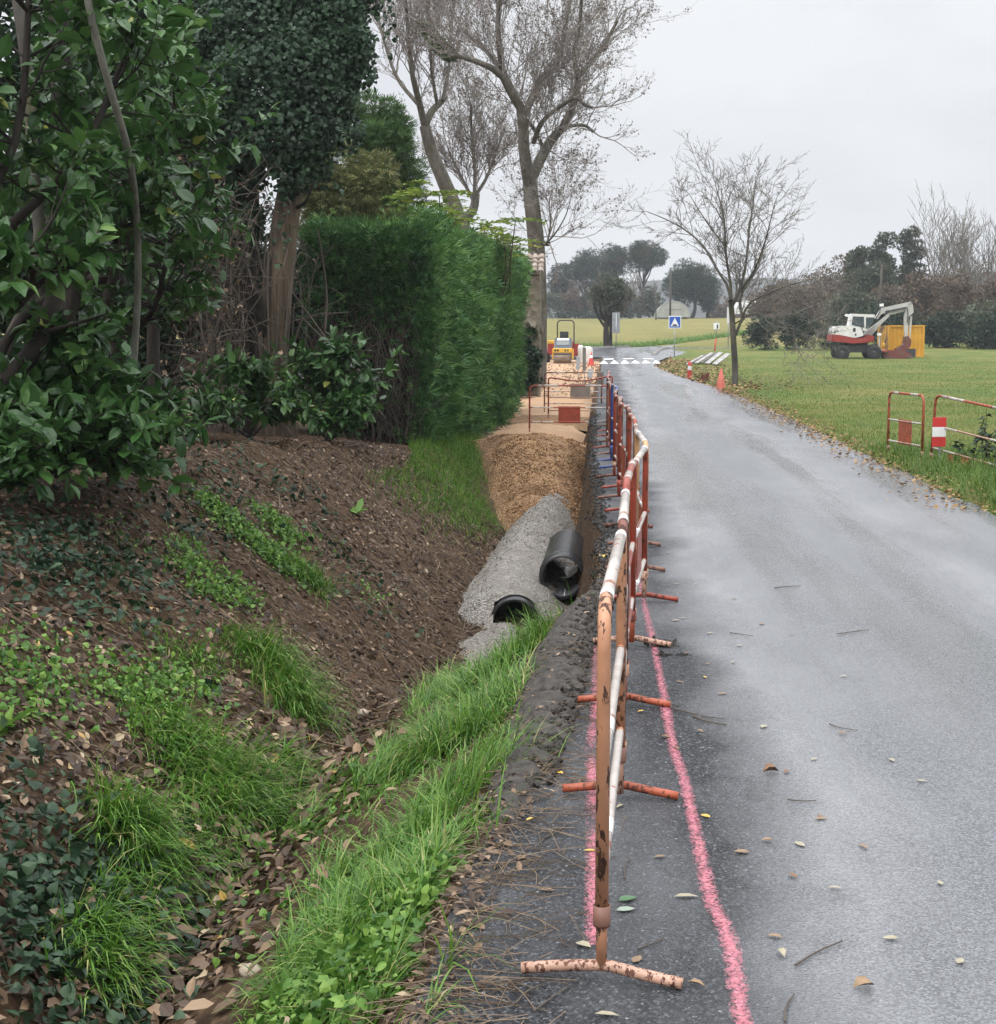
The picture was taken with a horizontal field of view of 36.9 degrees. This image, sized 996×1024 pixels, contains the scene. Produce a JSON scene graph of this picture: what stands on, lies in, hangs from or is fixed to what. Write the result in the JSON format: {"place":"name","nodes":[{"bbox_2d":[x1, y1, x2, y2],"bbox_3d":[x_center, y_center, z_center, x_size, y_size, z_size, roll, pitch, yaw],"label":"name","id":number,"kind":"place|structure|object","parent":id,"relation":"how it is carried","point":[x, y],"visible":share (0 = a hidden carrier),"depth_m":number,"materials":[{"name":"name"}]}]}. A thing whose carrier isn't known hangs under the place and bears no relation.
{"place":"outdoors","nodes":[
{"label":"outdoors","id":0,"kind":"place"},
{"bbox_2d":[0,318,995,1023],"bbox_3d":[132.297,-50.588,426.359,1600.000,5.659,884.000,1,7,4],"label":"ground","id":1,"kind":"structure","parent":0,"point":[644,330],"depth_m":11.65,"materials":[{"name":"soil"}]},
{"bbox_2d":[6,0,45,354],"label":"tree stem","id":2,"kind":"object","parent":1,"relation":"on","point":[38,216],"visible":0.31,"depth_m":10.82,"materials":[{"name":"grey plant"}]},
{"bbox_2d":[0,276,107,391],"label":"tree stem","id":3,"kind":"object","parent":1,"relation":"on","point":[31,352],"visible":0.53,"depth_m":9.98,"materials":[{"name":"brown plant"}]},
{"bbox_2d":[48,0,84,333],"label":"tree stem","id":4,"kind":"object","parent":1,"relation":"on","point":[72,301],"visible":0.06,"depth_m":11.78,"materials":[{"name":"brown plant"}]},
{"bbox_2d":[0,160,175,390],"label":"evergreen","id":5,"kind":"object","parent":1,"relation":"on","point":[4,324],"visible":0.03,"depth_m":15.37,"materials":[{"name":"green plant"}]},
{"bbox_2d":[0,0,190,200],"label":"evergreen","id":6,"kind":"object","parent":1,"relation":"on","point":[6,7],"visible":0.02,"depth_m":18.05,"materials":[{"name":"green plant"}]},
{"bbox_2d":[0,0,217,355],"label":"laurel","id":7,"kind":"object","parent":1,"relation":"on","point":[73,259],"visible":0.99,"depth_m":9.80,"materials":[{"name":"green plant"}]},
{"bbox_2d":[84,0,141,477],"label":"tree stem","id":8,"kind":"object","parent":1,"relation":"on","point":[97,42],"visible":0.79,"depth_m":10.15,"materials":[{"name":"brown plant"}]},
{"bbox_2d":[0,297,226,502],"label":"laurel","id":9,"kind":"object","parent":1,"relation":"on","point":[69,401],"visible":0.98,"depth_m":9.62,"materials":[{"name":"green plant"}]},
{"bbox_2d":[2,55,254,340],"bbox_3d":[-4.066,-2.800,15.271,3.066,3.969,2.418,1,7,4],"label":"laurel","id":10,"kind":"object","parent":1,"relation":"on","point":[165,227],"visible":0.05,"depth_m":15.16,"materials":[{"name":"green plant"}]},
{"bbox_2d":[0,0,281,343],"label":"laurel","id":11,"kind":"object","parent":1,"relation":"on","point":[195,133],"visible":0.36,"depth_m":12.39,"materials":[{"name":"green plant"}]},
{"bbox_2d":[141,158,195,444],"bbox_3d":[-3.083,-1.952,14.018,0.467,2.764,0.312,1,7,4],"label":"tree stem","id":12,"kind":"object","parent":1,"relation":"on","point":[153,344],"visible":0.12,"depth_m":13.95,"materials":[{"name":"brown plant"}]},
{"bbox_2d":[126,209,221,406],"bbox_3d":[-4.818,-2.621,19.684,2.976,3.651,2.333,1,7,4],"label":"evergreen","id":13,"kind":"object","parent":1,"relation":"on","point":[142,350],"visible":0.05,"depth_m":19.43,"materials":[{"name":"green plant"}]},
{"bbox_2d":[0,437,423,1023],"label":"ground ivy","id":14,"kind":"object","parent":1,"relation":"on","point":[24,877],"visible":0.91,"depth_m":5.87,"materials":[{"name":"green plant"}]},
{"bbox_2d":[142,205,301,423],"bbox_3d":[-4.501,-3.075,24.158,3.224,4.033,2.602,1,7,4],"label":"evergreen","id":15,"kind":"object","parent":1,"relation":"on","point":[258,277],"depth_m":23.91,"materials":[{"name":"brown plant"}]},
{"bbox_2d":[0,482,468,1023],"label":"weeds","id":16,"kind":"object","parent":1,"relation":"on","point":[354,944],"visible":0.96,"depth_m":6.85,"materials":[{"name":"green plant"}]},
{"bbox_2d":[134,73,348,441],"bbox_3d":[-3.484,-2.405,18.639,3.300,6.004,5.069,1,7,4],"label":"bramble tangle","id":17,"kind":"object","parent":1,"relation":"on","point":[212,337],"visible":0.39,"depth_m":18.07,"materials":[{"name":"brown plant"}]},
{"bbox_2d":[0,458,496,1016],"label":"bank stones","id":18,"kind":"object","parent":1,"relation":"on","point":[120,594],"visible":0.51,"depth_m":10.80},
{"bbox_2d":[0,449,504,890],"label":"earth lumps","id":19,"kind":"object","parent":1,"relation":"on","point":[75,648],"visible":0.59,"depth_m":11.12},
{"bbox_2d":[184,340,329,437],"bbox_3d":[-2.588,-1.276,15.847,1.527,1.121,1.647,1,7,4],"label":"laurel","id":20,"kind":"object","parent":1,"relation":"on","point":[252,379],"visible":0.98,"depth_m":15.82,"materials":[{"name":"green plant"}]},
{"bbox_2d":[203,244,314,401],"bbox_3d":[-3.676,-2.788,24.568,2.777,3.520,2.481,1,7,4],"label":"evergreen","id":21,"kind":"object","parent":1,"relation":"on","point":[295,326],"visible":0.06,"depth_m":24.05,"materials":[{"name":"brown plant"}]},
{"bbox_2d":[136,0,397,438],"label":"ivy tree","id":22,"kind":"object","parent":1,"relation":"on","point":[326,48],"visible":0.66,"depth_m":17.98,"materials":[{"name":"green plant"}]},
{"bbox_2d":[28,499,573,1023],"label":"bank grass","id":23,"kind":"structure","parent":1,"relation":"on","point":[278,669],"depth_m":6.86,"materials":[{"name":"plant"}]},
{"bbox_2d":[0,437,610,1023],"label":"leaf litter","id":24,"kind":"object","parent":1,"relation":"on","point":[198,963],"visible":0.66,"depth_m":6.82,"materials":[{"name":"plant"}]},
{"bbox_2d":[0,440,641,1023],"bbox_3d":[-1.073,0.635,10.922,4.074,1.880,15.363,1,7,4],"label":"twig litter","id":25,"kind":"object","parent":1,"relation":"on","point":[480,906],"visible":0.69,"depth_m":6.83,"materials":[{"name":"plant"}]},
{"bbox_2d":[273,325,408,440],"bbox_3d":[-1.902,-1.528,18.037,1.383,1.479,1.629,-4,8,-29],"label":"laurel","id":26,"kind":"object","parent":1,"relation":"on","point":[357,405],"visible":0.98,"depth_m":17.90,"materials":[{"name":"green plant"}]},
{"bbox_2d":[298,137,405,255],"bbox_3d":[-2.648,-3.938,26.588,2.238,5.465,2.193,-4,8,-29],"label":"tamarisk","id":27,"kind":"object","parent":1,"relation":"on","point":[367,203],"visible":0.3,"depth_m":25.84,"materials":[{"name":"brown plant"}]},
{"bbox_2d":[336,87,434,210],"bbox_3d":[-2.426,-5.237,30.897,2.237,7.034,2.029,-3,8,-26],"label":"cypress","id":28,"kind":"object","parent":1,"relation":"on","point":[389,127],"visible":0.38,"depth_m":30.30,"materials":[{"name":"green plant"}]},
{"bbox_2d":[213,573,593,1023],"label":"verge grass","id":29,"kind":"structure","parent":1,"relation":"on","point":[442,732],"depth_m":5.68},
{"bbox_2d":[290,200,536,446],"bbox_3d":[-0.931,-3.667,29.943,2.805,4.518,16.918,1,7,7],"label":"hedge","id":30,"kind":"object","parent":1,"relation":"on","point":[426,292],"visible":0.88,"depth_m":22.17,"materials":[{"name":"plant"}]},
{"bbox_2d":[349,428,507,549],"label":"slope grass","id":31,"kind":"structure","parent":1,"relation":"on","point":[464,445],"depth_m":20.04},
{"bbox_2d":[368,0,493,232],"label":"plane tree","id":32,"kind":"object","parent":1,"relation":"on","point":[442,177],"visible":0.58,"depth_m":54.86,"materials":[{"name":"grey plant"}]},
{"bbox_2d":[379,179,492,233],"bbox_3d":[-1.352,-4.940,29.297,2.312,3.219,3.329,-3,7,-23],"label":"sumac","id":33,"kind":"object","parent":1,"relation":"on","point":[414,191],"visible":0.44,"depth_m":29.00,"materials":[{"name":"green plant"}]},
{"bbox_2d":[399,43,586,228],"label":"plane tree","id":34,"kind":"object","parent":1,"relation":"on","point":[492,148],"visible":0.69,"depth_m":60.67,"materials":[{"name":"grey plant"}]},
{"bbox_2d":[461,216,547,328],"bbox_3d":[0.024,-4.994,32.362,2.209,2.613,3.120,1,7,4],"label":"sumac","id":35,"kind":"object","parent":1,"relation":"on","point":[507,238],"visible":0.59,"depth_m":31.85,"materials":[{"name":"green plant"}]},
{"bbox_2d":[491,594,538,625],"bbox_3d":[0.244,0.937,15.594,0.484,0.484,2.300,1,7,4],"label":"drain pipe","id":36,"kind":"object","parent":1,"relation":"on","point":[509,602],"visible":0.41,"depth_m":14.51,"materials":[{"name":"black plastic"}]},
{"bbox_2d":[458,492,575,670],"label":"gravel","id":37,"kind":"structure","parent":1,"relation":"on","point":[514,561],"depth_m":15.69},
{"bbox_2d":[539,529,583,599],"bbox_3d":[0.736,0.553,16.370,0.492,0.492,2.000,1,7,4],"label":"drain pipe","id":38,"kind":"object","parent":37,"relation":"on","point":[568,544],"visible":0.76,"depth_m":15.98,"materials":[{"name":"black plastic"}]},
{"bbox_2d":[503,253,544,395],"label":"garden wall","id":39,"kind":"structure","parent":1,"relation":"on","point":[533,316],"depth_m":43.11,"materials":[{"name":"stone"}]},
{"bbox_2d":[470,432,586,531],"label":"gravel","id":40,"kind":"structure","parent":1,"relation":"on","point":[525,472],"depth_m":23.15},
{"bbox_2d":[368,0,692,387],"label":"plane tree","id":41,"kind":"object","parent":1,"relation":"on","point":[446,51],"visible":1,"depth_m":48.32,"materials":[{"name":"grey plant"}]},
{"bbox_2d":[504,414,588,430],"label":"gravel","id":42,"kind":"structure","parent":1,"relation":"on","point":[522,418],"depth_m":33.13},
{"bbox_2d":[478,576,616,802],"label":"mud lumps","id":43,"kind":"object","parent":1,"relation":"on","point":[586,655],"visible":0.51,"depth_m":6.94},
{"bbox_2d":[546,263,575,318],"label":"pine","id":44,"kind":"object","parent":1,"relation":"on","point":[562,286],"visible":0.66,"depth_m":251.06,"materials":[{"name":"green plant"}]},
{"bbox_2d":[528,385,605,431],"bbox_3d":[1.433,-1.939,29.957,1.643,1.232,0.044,1,7,4],"label":"site barrier","id":45,"kind":"object","parent":1,"relation":"on","point":[568,414],"visible":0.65,"depth_m":29.95,"materials":[{"name":"metal"}]},
{"bbox_2d":[557,287,583,318],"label":"shrub","id":46,"kind":"object","parent":1,"relation":"on","point":[570,302],"visible":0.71,"depth_m":245.78,"materials":[{"name":"grey plant"}]},
{"bbox_2d":[547,376,612,417],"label":"site barrier","id":47,"kind":"object","parent":1,"relation":"on","point":[576,392],"visible":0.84,"depth_m":33.25,"materials":[{"name":"metal"}]},
{"bbox_2d":[561,246,614,317],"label":"pine","id":48,"kind":"object","parent":1,"relation":"on","point":[584,266],"visible":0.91,"depth_m":253.25,"materials":[{"name":"green plant"}]},
{"bbox_2d":[583,413,617,589],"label":"asphalt crumbs","id":49,"kind":"object","parent":1,"relation":"on","point":[598,521],"visible":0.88,"depth_m":14.72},
{"bbox_2d":[553,308,648,318],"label":"shrub","id":50,"kind":"object","parent":1,"relation":"on","point":[567,314],"visible":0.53,"depth_m":236.79,"materials":[{"name":"green plant"}]},
{"bbox_2d":[587,269,635,345],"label":"tree","id":51,"kind":"object","parent":1,"relation":"on","point":[612,290],"visible":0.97,"depth_m":113.29,"materials":[{"name":"green plant"}]},
{"bbox_2d":[587,267,642,345],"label":"tree","id":52,"kind":"object","parent":1,"relation":"on","point":[623,311],"visible":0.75,"depth_m":113.39,"materials":[{"name":"green plant"}]},
{"bbox_2d":[598,243,633,280],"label":"pine","id":53,"kind":"object","parent":1,"relation":"on","point":[615,252],"visible":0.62,"depth_m":256.51,"materials":[{"name":"green plant"}]},
{"bbox_2d":[627,239,669,317],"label":"pine","id":54,"kind":"object","parent":1,"relation":"on","point":[656,256],"visible":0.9,"depth_m":249.44,"materials":[{"name":"green plant"}]},
{"bbox_2d":[635,285,665,317],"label":"shrub","id":55,"kind":"object","parent":1,"relation":"on","point":[649,300],"visible":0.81,"depth_m":244.00,"materials":[{"name":"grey plant"}]},
{"bbox_2d":[577,329,747,346],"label":"field margin grass","id":56,"kind":"structure","parent":1,"relation":"on","point":[667,341],"depth_m":122.92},
{"bbox_2d":[654,301,689,317],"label":"greenhouse","id":57,"kind":"object","parent":1,"relation":"on","point":[679,309],"visible":0.9,"depth_m":222.65,"materials":[{"name":"plastic"}]},
{"bbox_2d":[661,257,720,317],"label":"pine","id":58,"kind":"object","parent":1,"relation":"on","point":[686,285],"visible":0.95,"depth_m":226.79,"materials":[{"name":"green plant"}]},
{"bbox_2d":[601,130,874,384],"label":"bare tree","id":59,"kind":"object","parent":1,"relation":"on","point":[741,289],"visible":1,"depth_m":46.51,"materials":[{"name":"grey plant"}]},
{"bbox_2d":[741,314,784,349],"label":"shrub","id":60,"kind":"object","parent":1,"relation":"on","point":[756,339],"visible":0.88,"depth_m":107.76,"materials":[{"name":"green plant"}]},
{"bbox_2d":[777,309,821,349],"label":"shrub","id":61,"kind":"object","parent":1,"relation":"on","point":[801,324],"visible":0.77,"depth_m":107.63,"materials":[{"name":"green plant"}]},
{"bbox_2d":[769,282,832,326],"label":"shrub","id":62,"kind":"object","parent":1,"relation":"on","point":[797,301],"visible":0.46,"depth_m":146.21,"materials":[{"name":"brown plant"}]},
{"bbox_2d":[796,272,838,324],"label":"shrub","id":63,"kind":"object","parent":1,"relation":"on","point":[817,283],"visible":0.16,"depth_m":167.45,"materials":[{"name":"brown plant"}]},
{"bbox_2d":[658,357,995,515],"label":"meadow grass","id":64,"kind":"structure","parent":1,"relation":"on","point":[906,451],"depth_m":27.77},
{"bbox_2d":[814,254,866,319],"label":"shrub","id":65,"kind":"object","parent":1,"relation":"on","point":[842,289],"visible":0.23,"depth_m":148.00,"materials":[{"name":"brown plant"}]},
{"bbox_2d":[821,283,877,326],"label":"shrub","id":66,"kind":"object","parent":1,"relation":"on","point":[841,302],"visible":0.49,"depth_m":124.44,"materials":[{"name":"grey plant"}]},
{"bbox_2d":[843,245,868,301],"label":"evergreen tree","id":67,"kind":"object","parent":1,"relation":"on","point":[859,258],"visible":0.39,"depth_m":137.80,"materials":[{"name":"green plant"}]},
{"bbox_2d":[827,302,913,358],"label":"excavator","id":68,"kind":"object","parent":1,"relation":"on","point":[854,339],"visible":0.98,"depth_m":93.35,"materials":[{"name":"white metal"}]},
{"bbox_2d":[847,258,897,301],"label":"evergreen tree","id":69,"kind":"object","parent":1,"relation":"on","point":[868,280],"visible":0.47,"depth_m":135.74,"materials":[{"name":"green plant"}]},
{"bbox_2d":[866,231,900,286],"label":"evergreen tree","id":70,"kind":"object","parent":1,"relation":"on","point":[879,250],"visible":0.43,"depth_m":139.49,"materials":[{"name":"green plant"}]},
{"bbox_2d":[855,297,923,344],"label":"shrub","id":71,"kind":"object","parent":1,"relation":"on","point":[898,319],"visible":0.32,"depth_m":116.49,"materials":[{"name":"green plant"}]},
{"bbox_2d":[861,282,924,321],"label":"shrub","id":72,"kind":"object","parent":1,"relation":"on","point":[890,294],"visible":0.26,"depth_m":126.24,"materials":[{"name":"brown plant"}]},
{"bbox_2d":[877,325,924,356],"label":"container","id":73,"kind":"object","parent":1,"relation":"on","point":[891,337],"visible":0.64,"depth_m":95.32,"materials":[{"name":"metal"}]},
{"bbox_2d":[886,391,924,457],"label":"site barrier","id":74,"kind":"object","parent":1,"relation":"on","point":[905,432],"visible":0.86,"depth_m":19.91,"materials":[{"name":"metal"}]},
{"bbox_2d":[895,224,928,298],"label":"evergreen tree","id":75,"kind":"object","parent":1,"relation":"on","point":[909,259],"visible":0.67,"depth_m":141.31,"materials":[{"name":"green plant"}]},
{"bbox_2d":[896,269,959,324],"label":"shrub","id":76,"kind":"object","parent":1,"relation":"on","point":[928,298],"visible":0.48,"depth_m":127.87,"materials":[{"name":"brown plant"}]},
{"bbox_2d":[932,417,945,460],"bbox_3d":[5.590,-0.849,18.935,0.175,0.720,0.046,0,7,-2],"label":"striped marker","id":77,"kind":"object","parent":1,"relation":"on","point":[938,432],"visible":0.97,"depth_m":18.89,"materials":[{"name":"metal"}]},
{"bbox_2d":[917,310,967,347],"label":"shrub","id":78,"kind":"object","parent":1,"relation":"on","point":[946,330],"visible":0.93,"depth_m":110.44,"materials":[{"name":"green plant"}]},
{"bbox_2d":[907,179,981,289],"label":"bare poplar","id":79,"kind":"object","parent":1,"relation":"on","point":[934,261],"visible":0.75,"depth_m":132.98,"materials":[{"name":"brown plant"}]},
{"bbox_2d":[921,183,987,315],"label":"bare poplar","id":80,"kind":"object","parent":1,"relation":"on","point":[943,195],"visible":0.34,"depth_m":135.47,"materials":[{"name":"brown plant"}]},
{"bbox_2d":[928,269,990,340],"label":"shrub","id":81,"kind":"object","parent":1,"relation":"on","point":[957,288],"visible":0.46,"depth_m":123.92,"materials":[{"name":"brown plant"}]},
{"bbox_2d":[934,223,989,292],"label":"bare poplar","id":82,"kind":"object","parent":1,"relation":"on","point":[961,267],"visible":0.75,"depth_m":129.38,"materials":[{"name":"brown plant"}]},
{"bbox_2d":[929,395,995,465],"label":"site barrier","id":83,"kind":"object","parent":1,"relation":"on","point":[960,400],"visible":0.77,"depth_m":18.59,"materials":[{"name":"metal"}]},
{"bbox_2d":[939,202,995,300],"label":"bare poplar","id":84,"kind":"object","parent":1,"relation":"on","point":[958,245],"visible":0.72,"depth_m":132.43,"materials":[{"name":"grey plant"}]},
{"bbox_2d":[952,410,995,473],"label":"tall weeds","id":85,"kind":"object","parent":1,"relation":"on","point":[983,434],"visible":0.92,"depth_m":18.36,"materials":[{"name":"green plant"}]},
{"bbox_2d":[953,296,995,346],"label":"shrub","id":86,"kind":"object","parent":1,"relation":"on","point":[968,318],"visible":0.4,"depth_m":112.36,"materials":[{"name":"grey plant"}]},
{"bbox_2d":[957,278,995,315],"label":"shrub","id":87,"kind":"object","parent":1,"relation":"on","point":[991,292],"visible":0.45,"depth_m":121.51,"materials":[{"name":"brown plant"}]},
{"bbox_2d":[965,313,995,348],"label":"shrub","id":88,"kind":"object","parent":1,"relation":"on","point":[985,335],"visible":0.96,"depth_m":108.36,"materials":[{"name":"green plant"}]},
{"bbox_2d":[0,0,995,282],"label":"sky","id":89,"kind":"structure","parent":0,"point":[882,96],"materials":[{"name":"white"}]},
{"bbox_2d":[487,360,599,446],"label":"sand path","id":90,"kind":"structure","parent":0,"point":[570,432],"depth_m":39.84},
{"bbox_2d":[519,322,544,391],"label":"shrub","id":91,"kind":"object","parent":90,"relation":"on","point":[535,356],"visible":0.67,"depth_m":43.04,"materials":[{"name":"green plant"}]},
{"bbox_2d":[522,363,600,396],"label":"clods","id":92,"kind":"object","parent":90,"relation":"on","point":[590,382],"visible":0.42,"depth_m":59.65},
{"bbox_2d":[552,320,574,363],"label":"road roller","id":93,"kind":"object","parent":90,"relation":"on","point":[562,350],"visible":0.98,"depth_m":82.60,"materials":[{"name":"metal"}]},
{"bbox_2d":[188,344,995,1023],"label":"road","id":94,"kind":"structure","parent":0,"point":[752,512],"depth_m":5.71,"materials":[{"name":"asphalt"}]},
{"bbox_2d":[485,594,593,839],"bbox_3d":[0.251,0.849,7.051,0.371,0.178,5.208,1,7,6],"label":"mud strip","id":95,"kind":"object","parent":94,"relation":"on","point":[539,698],"visible":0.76,"depth_m":6.52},
{"bbox_2d":[588,649,596,939],"bbox_3d":[0.383,0.934,5.959,0.082,0.004,3.918,0,7,4],"label":"pink line","id":96,"kind":"object","parent":94,"relation":"on","point":[590,894],"visible":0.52,"depth_m":4.71,"materials":[{"name":"paint"}]},
{"bbox_2d":[521,529,683,989],"bbox_3d":[0.344,0.619,4.454,0.415,0.984,1.538,1,7,6],"label":"site barrier","id":97,"kind":"object","parent":94,"relation":"on","point":[610,717],"visible":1,"depth_m":3.77,"materials":[{"name":"metal"}]},
{"bbox_2d":[562,488,678,799],"bbox_3d":[0.492,0.449,5.857,0.415,0.984,1.317,1,7,5],"label":"site barrier","id":98,"kind":"object","parent":94,"relation":"on","point":[624,516],"visible":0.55,"depth_m":5.32,"materials":[{"name":"metal"}]},
{"bbox_2d":[601,394,640,488],"bbox_3d":[1.314,-0.788,16.327,0.415,0.963,1.209,0,7,1],"label":"site barrier","id":99,"kind":"object","parent":94,"relation":"on","point":[615,431],"visible":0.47,"depth_m":16.87,"materials":[{"name":"metal"}]},
{"bbox_2d":[577,459,670,707],"bbox_3d":[0.627,0.286,7.135,0.415,1.003,1.288,1,7,7],"label":"site barrier","id":100,"kind":"object","parent":94,"relation":"on","point":[630,480],"visible":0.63,"depth_m":7.51,"materials":[{"name":"metal"}]},
{"bbox_2d":[604,402,649,512],"bbox_3d":[1.194,-0.541,14.194,0.415,0.973,1.109,0,7,1],"label":"site barrier","id":101,"kind":"object","parent":94,"relation":"on","point":[621,460],"visible":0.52,"depth_m":14.66,"materials":[{"name":"metal"}]},
{"bbox_2d":[593,445,671,646],"bbox_3d":[0.797,0.146,8.418,0.415,0.974,1.330,1,7,8],"label":"site barrier","id":102,"kind":"object","parent":94,"relation":"on","point":[641,538],"visible":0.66,"depth_m":8.72,"materials":[{"name":"metal"}]},
{"bbox_2d":[614,430,678,601],"bbox_3d":[0.925,-0.008,9.653,0.415,0.984,1.187,0,7,3],"label":"site barrier","id":103,"kind":"object","parent":94,"relation":"on","point":[639,436],"visible":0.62,"depth_m":9.32,"materials":[{"name":"metal"}]},
{"bbox_2d":[640,586,751,1023],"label":"pink line","id":104,"kind":"object","parent":94,"relation":"on","point":[734,962],"visible":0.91,"depth_m":4.35,"materials":[{"name":"paint"}]},
{"bbox_2d":[654,358,995,511],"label":"verge leaves","id":105,"kind":"object","parent":94,"relation":"on","point":[674,362],"visible":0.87,"depth_m":28.03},
{"bbox_2d":[546,273,992,318],"bbox_3d":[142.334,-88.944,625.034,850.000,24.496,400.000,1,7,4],"label":"hill","id":106,"kind":"structure","parent":0,"point":[699,313],"depth_m":584.93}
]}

